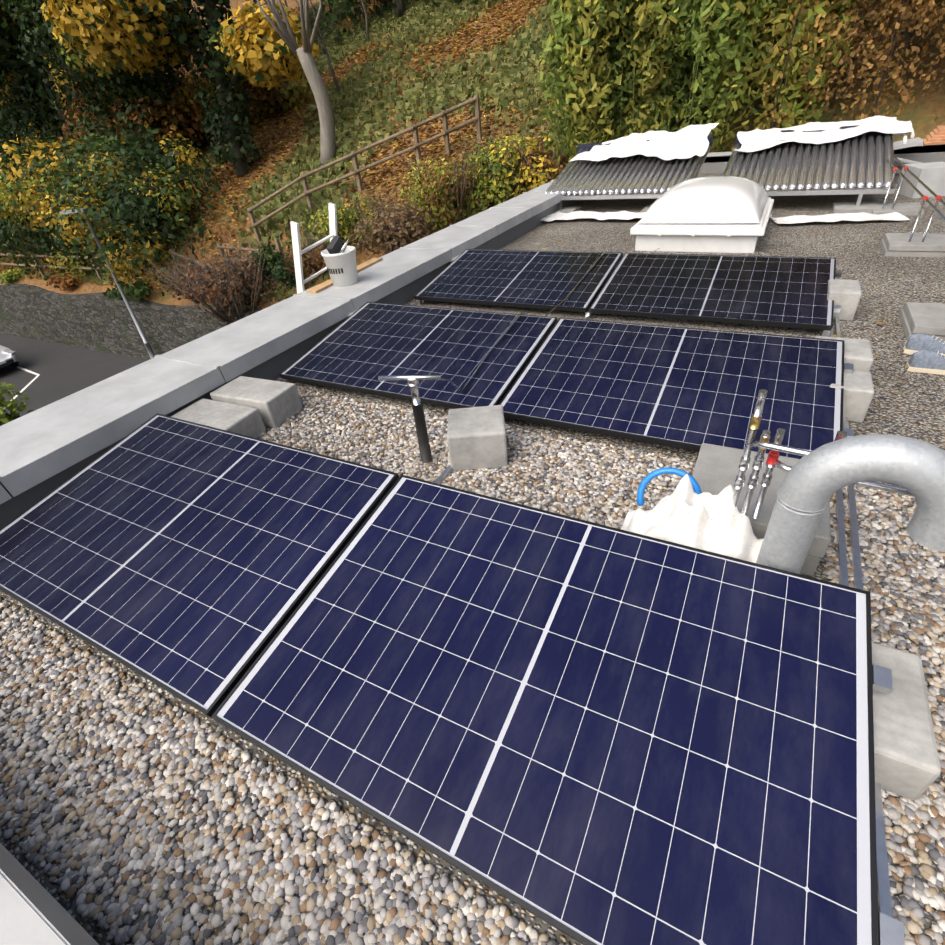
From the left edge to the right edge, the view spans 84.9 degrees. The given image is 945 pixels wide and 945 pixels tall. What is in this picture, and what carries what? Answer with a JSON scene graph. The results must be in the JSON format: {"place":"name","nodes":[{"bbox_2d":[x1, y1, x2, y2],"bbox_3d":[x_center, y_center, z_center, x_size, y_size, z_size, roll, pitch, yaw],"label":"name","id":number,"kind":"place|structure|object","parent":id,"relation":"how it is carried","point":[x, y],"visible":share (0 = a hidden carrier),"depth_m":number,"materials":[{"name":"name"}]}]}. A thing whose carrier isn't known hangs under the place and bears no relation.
{"place":"outdoors","nodes":[
{"label":"outdoors","id":0,"kind":"place"},
{"bbox_2d":[0,333,147,421],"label":"road","id":1,"kind":"structure","parent":0,"point":[62,370],"depth_m":20.38,"materials":[{"name":"grey asphalt"}]},
{"bbox_2d":[0,345,18,367],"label":"parked car","id":2,"kind":"object","parent":1,"relation":"on","point":[8,356],"visible":1,"depth_m":20.49,"materials":[{"name":"silver metal"}]},
{"bbox_2d":[0,382,33,425],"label":"shrub","id":3,"kind":"object","parent":1,"relation":"on","point":[12,406],"depth_m":11.21,"materials":[{"name":"green plant"}]},
{"bbox_2d":[4,366,39,408],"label":"parking bay lines","id":4,"kind":"object","parent":1,"relation":"on","point":[27,385],"visible":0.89,"depth_m":19.95,"materials":[{"name":"paint"}]},
{"bbox_2d":[59,208,154,358],"bbox_3d":[-12.660,-6.298,18.290,0.766,5.431,0.280,-7,35,0],"label":"street lamp pole","id":5,"kind":"object","parent":1,"relation":"on","point":[150,351],"visible":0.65,"depth_m":18.21,"materials":[{"name":"grey metal"}]},
{"bbox_2d":[290,203,336,293],"bbox_3d":[-1.939,-0.059,7.067,1.734,6.409,0.578,13,40,25],"label":"ladder top","id":6,"kind":"object","parent":1,"relation":"on","point":[297,255],"visible":0.08,"depth_m":5.04,"materials":[{"name":"white metal"}]},
{"bbox_2d":[0,0,944,308],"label":"terrain","id":7,"kind":"structure","parent":0,"point":[924,114],"depth_m":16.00,"materials":[{"name":"green plant"}]},
{"bbox_2d":[0,267,23,284],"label":"bush","id":8,"kind":"object","parent":7,"relation":"on","point":[9,276],"visible":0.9,"depth_m":23.33,"materials":[{"name":"green plant"}]},
{"bbox_2d":[0,137,32,225],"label":"tree foliage","id":9,"kind":"object","parent":7,"relation":"on","point":[13,164],"depth_m":24.64,"materials":[{"name":"plant"}]},
{"bbox_2d":[0,0,38,72],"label":"tree","id":10,"kind":"object","parent":7,"relation":"on","point":[4,25],"visible":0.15,"depth_m":20.49,"materials":[{"name":"plant"}]},
{"bbox_2d":[6,16,73,136],"bbox_3d":[-18.874,-18.643,23.532,9.750,11.448,6.849,-11,36,-6],"label":"tree","id":11,"kind":"object","parent":7,"relation":"on","point":[60,112],"visible":0.04,"depth_m":22.53,"materials":[{"name":"green plant"}]},
{"bbox_2d":[46,273,82,290],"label":"shrub","id":12,"kind":"object","parent":7,"relation":"on","point":[65,282],"visible":0.96,"depth_m":21.12,"materials":[{"name":"orange plant"}]},
{"bbox_2d":[0,134,198,211],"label":"bush","id":13,"kind":"object","parent":7,"relation":"on","point":[16,157],"visible":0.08,"depth_m":20.84,"materials":[{"name":"yellow plant"}]},
{"bbox_2d":[0,0,210,285],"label":"bush","id":14,"kind":"object","parent":7,"relation":"on","point":[41,210],"visible":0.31,"depth_m":18.79,"materials":[{"name":"green plant"}]},
{"bbox_2d":[0,0,234,295],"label":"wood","id":15,"kind":"object","parent":7,"relation":"on","point":[140,211],"depth_m":19.46,"materials":[{"name":"green plant"}]},
{"bbox_2d":[103,279,152,301],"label":"bush","id":16,"kind":"object","parent":7,"relation":"on","point":[139,291],"visible":0.81,"depth_m":18.93,"materials":[{"name":"green plant"}]},
{"bbox_2d":[0,284,262,359],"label":"stone retaining wall","id":17,"kind":"structure","parent":7,"relation":"on","point":[99,321],"depth_m":20.75,"materials":[{"name":"grey stone"}]},
{"bbox_2d":[60,69,222,155],"bbox_3d":[-13.289,-16.328,23.530,7.584,3.651,9.514,13,40,25],"label":"bush","id":18,"kind":"object","parent":7,"relation":"on","point":[186,121],"visible":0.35,"depth_m":21.30,"materials":[{"name":"plant"}]},
{"bbox_2d":[0,239,283,279],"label":"bank","id":19,"kind":"structure","parent":7,"relation":"on","point":[277,244],"depth_m":18.81,"materials":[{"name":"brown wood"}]},
{"bbox_2d":[40,0,319,175],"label":"ivy tree","id":20,"kind":"object","parent":7,"relation":"on","point":[261,54],"depth_m":16.19,"materials":[{"name":"yellow plant"}]},
{"bbox_2d":[144,251,225,305],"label":"twig shrub","id":21,"kind":"object","parent":7,"relation":"on","point":[181,278],"depth_m":17.36,"materials":[{"name":"brown plant"}]},
{"bbox_2d":[147,233,286,324],"bbox_3d":[-7.692,-6.114,16.548,3.760,2.652,4.169,13,40,25],"label":"twig shrub","id":22,"kind":"object","parent":7,"relation":"on","point":[247,288],"depth_m":16.15,"materials":[{"name":"brown plant"}]},
{"bbox_2d":[64,0,369,154],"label":"bare sapling trunks","id":23,"kind":"object","parent":7,"relation":"on","point":[324,51],"visible":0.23,"depth_m":19.79,"materials":[{"name":"brown plant"}]},
{"bbox_2d":[177,0,264,169],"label":"ivy","id":24,"kind":"object","parent":7,"relation":"on","point":[238,106],"visible":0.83,"depth_m":17.96,"materials":[{"name":"green plant"}]},
{"bbox_2d":[171,66,323,124],"bbox_3d":[-9.078,-15.876,21.705,6.305,2.248,5.226,13,40,25],"label":"bush","id":25,"kind":"object","parent":7,"relation":"on","point":[273,99],"visible":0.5,"depth_m":20.89,"materials":[{"name":"plant"}]},
{"bbox_2d":[252,243,295,289],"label":"bush","id":26,"kind":"object","parent":7,"relation":"on","point":[273,264],"visible":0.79,"depth_m":16.00,"materials":[{"name":"green plant"}]},
{"bbox_2d":[256,0,335,164],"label":"pollard trunk","id":27,"kind":"object","parent":7,"relation":"on","point":[324,107],"visible":0.94,"depth_m":15.77,"materials":[{"name":"grey plant"}]},
{"bbox_2d":[277,213,328,277],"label":"brown shrub","id":28,"kind":"object","parent":7,"relation":"on","point":[317,261],"depth_m":15.35,"materials":[{"name":"brown plant"}]},
{"bbox_2d":[307,176,384,248],"bbox_3d":[-3.369,-7.379,14.788,2.404,1.827,2.553,13,40,25],"label":"yellow shrub","id":29,"kind":"object","parent":7,"relation":"on","point":[344,228],"depth_m":14.48,"materials":[{"name":"yellow plant"}]},
{"bbox_2d":[247,95,481,245],"bbox_3d":[-3.503,-8.763,15.535,7.697,3.500,0.752,-1,36,8],"label":"fence","id":30,"kind":"object","parent":7,"relation":"on","point":[416,146],"visible":0.9,"depth_m":14.86,"materials":[{"name":"brown wood"}]},
{"bbox_2d":[343,180,438,256],"bbox_3d":[-1.995,-6.793,13.885,2.933,1.885,3.255,13,40,25],"label":"brown shrub","id":31,"kind":"object","parent":7,"relation":"on","point":[400,230],"depth_m":13.33,"materials":[{"name":"brown plant"}]},
{"bbox_2d":[393,0,405,16],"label":"tree","id":32,"kind":"object","parent":7,"relation":"on","point":[401,6],"visible":0.52,"depth_m":21.52,"materials":[{"name":"wood"}]},
{"bbox_2d":[313,0,503,44],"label":"tree foliage","id":33,"kind":"object","parent":7,"relation":"on","point":[384,4],"visible":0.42,"depth_m":22.50,"materials":[{"name":"plant"}]},
{"bbox_2d":[398,142,511,229],"bbox_3d":[-0.396,-7.402,13.406,3.351,1.849,2.992,13,40,25],"label":"yellow shrub","id":34,"kind":"object","parent":7,"relation":"on","point":[441,188],"depth_m":12.93,"materials":[{"name":"plant"}]},
{"bbox_2d":[466,116,568,202],"bbox_3d":[1.039,-7.620,12.634,2.729,1.950,2.650,13,40,25],"label":"yellow shrub","id":35,"kind":"object","parent":7,"relation":"on","point":[497,168],"depth_m":12.24,"materials":[{"name":"yellow plant"}]},
{"bbox_2d":[491,123,579,187],"bbox_3d":[1.652,-7.762,12.646,2.537,1.551,2.357,13,40,25],"label":"brown shrub","id":36,"kind":"object","parent":7,"relation":"on","point":[555,164],"depth_m":12.16,"materials":[{"name":"plant"}]},
{"bbox_2d":[575,0,802,143],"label":"bamboo canes","id":37,"kind":"object","parent":7,"relation":"on","point":[697,65],"visible":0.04,"depth_m":10.59,"materials":[{"name":"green plant"}]},
{"bbox_2d":[538,0,869,174],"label":"hedge","id":38,"kind":"object","parent":7,"relation":"on","point":[666,39],"visible":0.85,"depth_m":10.34,"materials":[{"name":"green plant"}]},
{"bbox_2d":[759,0,944,129],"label":"beech hedge","id":39,"kind":"object","parent":7,"relation":"on","point":[893,6],"depth_m":8.96,"materials":[{"name":"plant"}]},
{"bbox_2d":[577,135,713,152],"bbox_3d":[2.888,-5.583,8.813,2.230,0.146,0.154,13,40,25],"label":"collector header","id":40,"kind":"object","parent":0,"point":[589,146],"visible":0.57,"depth_m":9.12},
{"bbox_2d":[735,125,891,143],"bbox_3d":[5.081,-5.074,7.757,2.043,0.146,0.154,13,40,25],"label":"collector header","id":41,"kind":"object","parent":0,"point":[841,127],"visible":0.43,"depth_m":7.61},
{"bbox_3d":[4.563,2.489,3.287,13.740,5.480,19.800,13,40,25],"label":"building body","id":42,"kind":"object","parent":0,"visible":0},
{"bbox_2d":[0,166,944,944],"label":"roof gravel","id":43,"kind":"structure","parent":42,"relation":"on","point":[906,402],"depth_m":3.16,"materials":[{"name":"grey gravel"}]},
{"bbox_2d":[171,399,265,437],"bbox_3d":[-1.588,-0.299,3.227,0.500,0.170,0.270,12,39,24],"label":"ballast block","id":44,"kind":"object","parent":43,"relation":"on","point":[242,420],"depth_m":3.16,"materials":[{"name":"grey concrete"}]},
{"bbox_2d":[210,376,302,427],"bbox_3d":[-1.428,-0.474,3.428,0.500,0.190,0.280,11,39,23],"label":"ballast block","id":45,"kind":"object","parent":43,"relation":"on","point":[276,403],"depth_m":3.33,"materials":[{"name":"grey concrete"}]},
{"bbox_2d":[378,375,441,462],"bbox_3d":[-0.284,-0.269,2.681,0.317,0.517,0.059,3,37,14],"label":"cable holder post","id":46,"kind":"object","parent":43,"relation":"on","point":[421,427],"visible":1,"depth_m":2.62,"materials":[{"name":"black rubber"}]},
{"bbox_2d":[0,388,944,944],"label":"foreground pebbles","id":47,"kind":"object","parent":43,"relation":"on","point":[316,902],"visible":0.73,"depth_m":1.50,"materials":[{"name":"gravel"}]},
{"bbox_2d":[447,405,507,470],"bbox_3d":[0.027,-0.188,2.773,0.300,0.220,0.300,-4,36,3],"label":"ballast block","id":48,"kind":"object","parent":43,"relation":"on","point":[476,437],"depth_m":2.66,"materials":[{"name":"grey concrete"}]},
{"bbox_2d":[213,270,904,944],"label":"mounting rails","id":49,"kind":"object","parent":43,"relation":"on","point":[891,930],"visible":0.29,"depth_m":1.40,"materials":[{"name":"metal"}]},
{"bbox_2d":[0,413,398,717],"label":"solar panel","id":50,"kind":"object","parent":49,"relation":"on","point":[188,562],"visible":0.92,"depth_m":2.20,"materials":[{"name":"blue"}]},
{"bbox_2d":[279,302,556,408],"bbox_3d":[-0.397,-0.904,3.758,1.722,0.036,1.134,13,48,25],"label":"solar panel","id":51,"kind":"object","parent":49,"relation":"on","point":[361,349],"visible":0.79,"depth_m":3.68,"materials":[{"name":"blue"}]},
{"bbox_2d":[441,248,659,391],"bbox_3d":[0.885,-1.574,4.301,0.283,0.485,4.743,16,41,28],"label":"lightning cable","id":52,"kind":"object","parent":51,"relation":"on","point":[468,381],"visible":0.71,"depth_m":3.65,"materials":[{"name":"silver metal"}]},
{"bbox_2d":[414,249,622,311],"bbox_3d":[0.444,-1.907,5.023,1.722,0.036,1.134,13,48,25],"label":"solar panel","id":53,"kind":"object","parent":49,"relation":"on","point":[548,280],"visible":0.96,"depth_m":4.94,"materials":[{"name":"blue"}]},
{"bbox_2d":[211,475,878,944],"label":"solar panel","id":54,"kind":"object","parent":49,"relation":"on","point":[583,731],"visible":1,"depth_m":1.45,"materials":[{"name":"blue"}]},
{"bbox_2d":[499,317,844,458],"bbox_3d":[1.139,-0.548,3.019,1.722,0.036,1.134,13,48,25],"label":"solar panel","id":55,"kind":"object","parent":49,"relation":"on","point":[692,389],"visible":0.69,"depth_m":2.94,"materials":[{"name":"blue"}]},
{"bbox_2d":[589,253,835,330],"bbox_3d":[1.981,-1.550,4.284,1.722,0.036,1.134,13,48,25],"label":"solar panel","id":56,"kind":"object","parent":49,"relation":"on","point":[781,291],"visible":0.96,"depth_m":4.20,"materials":[{"name":"blue"}]},
{"bbox_2d":[540,211,645,221],"bbox_3d":[1.984,-3.773,7.563,2.734,0.057,0.669,11,39,23],"label":"fleece on gravel","id":57,"kind":"object","parent":43,"relation":"on","point":[621,215],"visible":0.54,"depth_m":7.64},
{"bbox_2d":[553,205,650,212],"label":"collector foot slabs","id":58,"kind":"structure","parent":43,"relation":"on","point":[567,209],"depth_m":8.12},
{"bbox_2d":[559,146,710,208],"bbox_3d":[2.469,-4.755,8.341,2.220,0.586,1.847,13,40,25],"label":"collector frame","id":59,"kind":"object","parent":43,"relation":"on","point":[624,196],"visible":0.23,"depth_m":7.82,"materials":[{"name":"silver metal"}]},
{"bbox_2d":[544,148,701,195],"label":"collector tubes","id":60,"kind":"object","parent":59,"relation":"attached to","point":[610,175],"visible":0.69,"depth_m":8.07},
{"bbox_2d":[564,154,704,195],"bbox_3d":[2.492,-4.866,8.335,2.150,0.416,1.803,13,40,25],"label":"collector mirror","id":61,"kind":"object","parent":59,"relation":"attached to","point":[619,193],"depth_m":7.90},
{"bbox_2d":[569,123,718,161],"bbox_3d":[2.812,-5.432,8.547,2.121,0.353,1.396,13,40,25],"label":"tarp","id":62,"kind":"object","parent":59,"relation":"on","point":[689,141],"visible":1,"depth_m":8.44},
{"bbox_2d":[621,474,762,562],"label":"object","id":63,"kind":"object","parent":43,"relation":"on","point":[684,513],"visible":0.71,"depth_m":1.82,"materials":[{"name":"white plastic"}]},
{"bbox_2d":[637,467,701,505],"bbox_3d":[0.780,0.073,2.037,0.245,0.170,0.099,13,40,25],"label":"blue hose","id":64,"kind":"object","parent":63,"relation":"attached to","point":[647,479],"visible":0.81,"depth_m":2.04,"materials":[{"name":"blue plastic"}]},
{"bbox_2d":[635,235,758,252],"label":"skylight curb","id":65,"kind":"structure","parent":43,"relation":"on","point":[721,244],"depth_m":5.67,"materials":[{"name":"white plastic"}]},
{"bbox_2d":[630,197,773,236],"bbox_3d":[2.771,-3.059,6.147,1.360,0.100,1.691,13,40,25],"label":"skylight frame","id":66,"kind":"object","parent":65,"relation":"on","point":[724,229],"visible":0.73,"depth_m":5.57,"materials":[{"name":"white plastic"}]},
{"bbox_2d":[639,176,768,222],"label":"skylight dome","id":67,"kind":"structure","parent":65,"relation":"on","point":[721,199],"depth_m":5.60,"materials":[{"name":"white plastic"}]},
{"bbox_2d":[535,213,931,357],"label":"roof leaf litter","id":68,"kind":"object","parent":43,"relation":"on","point":[811,232],"visible":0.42,"depth_m":4.28,"materials":[{"name":"brown plant"}]},
{"bbox_2d":[692,443,830,575],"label":"concrete block","id":69,"kind":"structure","parent":43,"relation":"on","point":[716,470],"depth_m":2.13,"materials":[{"name":"concrete"}]},
{"bbox_2d":[732,389,913,518],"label":"pipe fittings","id":70,"kind":"object","parent":69,"relation":"on","point":[775,447],"visible":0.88,"depth_m":1.71,"materials":[{"name":"silver metal"}]},
{"bbox_2d":[749,414,769,449],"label":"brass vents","id":71,"kind":"object","parent":70,"relation":"on","point":[754,423],"visible":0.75,"depth_m":1.65,"materials":[{"name":"gold metal"}]},
{"bbox_2d":[766,451,779,465],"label":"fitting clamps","id":72,"kind":"object","parent":70,"relation":"attached to","point":[771,458],"visible":0.25,"depth_m":1.72,"materials":[{"name":"red"}]},
{"bbox_2d":[723,135,894,205],"bbox_3d":[4.662,-4.247,7.285,2.034,0.586,1.847,13,40,25],"label":"collector frame","id":73,"kind":"object","parent":43,"relation":"on","point":[860,192],"visible":0.46,"depth_m":6.60,"materials":[{"name":"silver metal"}]},
{"bbox_2d":[725,131,891,190],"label":"collector tubes","id":74,"kind":"object","parent":73,"relation":"attached to","point":[852,170],"visible":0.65,"depth_m":7.03},
{"bbox_2d":[731,136,885,190],"bbox_3d":[4.685,-4.357,7.280,1.964,0.416,1.803,13,40,25],"label":"collector mirror","id":75,"kind":"object","parent":73,"relation":"attached to","point":[838,187],"depth_m":7.15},
{"bbox_2d":[735,115,912,151],"bbox_3d":[5.096,-5.047,7.692,2.335,0.246,1.094,5,37,15],"label":"tarp","id":76,"kind":"object","parent":73,"relation":"on","point":[754,140],"visible":0.98,"depth_m":7.60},
{"bbox_2d":[892,129,914,143],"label":"header pipes","id":77,"kind":"object","parent":73,"relation":"attached to","point":[904,135],"visible":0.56,"depth_m":7.11,"materials":[{"name":"white plastic"}]},
{"bbox_2d":[772,212,910,223],"bbox_3d":[4.397,-3.067,6.222,1.374,0.042,0.426,5,37,16],"label":"fleece on gravel","id":78,"kind":"object","parent":43,"relation":"on","point":[861,216],"visible":0.98,"depth_m":6.20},
{"bbox_2d":[827,279,861,320],"bbox_3d":[2.784,-1.307,3.909,0.200,0.210,0.320,13,40,25],"label":"ballast block","id":79,"kind":"object","parent":43,"relation":"on","point":[846,295],"depth_m":3.79,"materials":[{"name":"grey concrete"}]},
{"bbox_2d":[815,336,873,371],"bbox_3d":[2.170,-0.644,3.072,0.280,0.220,0.300,13,40,25],"label":"ballast block","id":80,"kind":"object","parent":43,"relation":"on","point":[858,354],"depth_m":2.92,"materials":[{"name":"grey concrete"}]},
{"bbox_2d":[756,434,944,573],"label":"gooseneck vent","id":81,"kind":"object","parent":43,"relation":"on","point":[815,480],"visible":0.94,"depth_m":1.45,"materials":[{"name":"silver metal"}]},
{"bbox_2d":[830,370,873,422],"bbox_3d":[2.027,-0.422,2.811,0.200,0.190,0.250,13,40,25],"label":"ballast block","id":82,"kind":"object","parent":43,"relation":"on","point":[858,393],"depth_m":2.71,"materials":[{"name":"grey concrete"}]},
{"bbox_2d":[832,202,882,213],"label":"collector foot slabs","id":83,"kind":"structure","parent":43,"relation":"on","point":[850,207],"depth_m":6.48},
{"bbox_2d":[872,642,940,799],"bbox_3d":[1.087,0.659,1.473,0.300,0.165,0.360,13,40,25],"label":"ballast block","id":84,"kind":"object","parent":43,"relation":"on","point":[906,762],"depth_m":1.33,"materials":[{"name":"grey concrete"}]},
{"bbox_2d":[872,184,944,341],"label":"concrete blocks","id":85,"kind":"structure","parent":43,"relation":"on","point":[922,318],"depth_m":4.81,"materials":[{"name":"concrete"}]},
{"bbox_2d":[882,154,944,241],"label":"pipes","id":86,"kind":"object","parent":85,"relation":"on","point":[931,205],"visible":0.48,"depth_m":5.07,"materials":[{"name":"silver metal"}]},
{"bbox_2d":[893,167,941,200],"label":"pipe clamps","id":87,"kind":"object","parent":86,"relation":"attached to","point":[937,197],"visible":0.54,"depth_m":4.79,"materials":[{"name":"red"}]},
{"bbox_2d":[893,137,944,197],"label":"sheet metal offcuts","id":88,"kind":"object","parent":43,"relation":"on","point":[931,175],"visible":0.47,"depth_m":6.81,"materials":[{"name":"metal"}]},
{"bbox_2d":[903,333,944,355],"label":"work shoe","id":89,"kind":"object","parent":43,"relation":"on","point":[917,342],"visible":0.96,"depth_m":3.25,"materials":[{"name":"fabric"}]},
{"bbox_2d":[905,350,944,374],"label":"work shoe","id":90,"kind":"object","parent":43,"relation":"on","point":[926,361],"visible":1,"depth_m":3.07,"materials":[{"name":"fabric"}]},
{"bbox_2d":[0,145,944,528],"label":"parapet wall","id":91,"kind":"structure","parent":42,"relation":"on","point":[18,505],"depth_m":4.25,"materials":[{"name":"grey concrete"}]},
{"bbox_2d":[321,236,357,286],"bbox_3d":[-1.222,-1.962,4.788,0.316,0.401,0.316,13,40,25],"label":"bucket","id":92,"kind":"object","parent":91,"relation":"on","point":[338,255],"visible":1,"depth_m":4.72,"materials":[{"name":"white plastic"}]},
{"bbox_2d":[306,258,382,293],"bbox_3d":[-1.239,-1.968,5.126,0.110,0.022,1.150,10,39,22],"label":"plank on coping","id":93,"kind":"object","parent":91,"relation":"on","point":[329,283],"visible":0.71,"depth_m":4.93,"materials":[{"name":"beige wood"}]},
{"bbox_2d":[0,144,944,944],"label":"parapet coping","id":94,"kind":"object","parent":91,"relation":"on","point":[46,442],"visible":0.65,"depth_m":3.37,"materials":[{"name":"grey metal"}]},
{"bbox_2d":[923,125,944,144],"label":"roof tiles","id":95,"kind":"object","parent":91,"relation":"on","point":[936,136],"visible":0.92,"depth_m":8.63,"materials":[{"name":"orange tile"}]}
]}

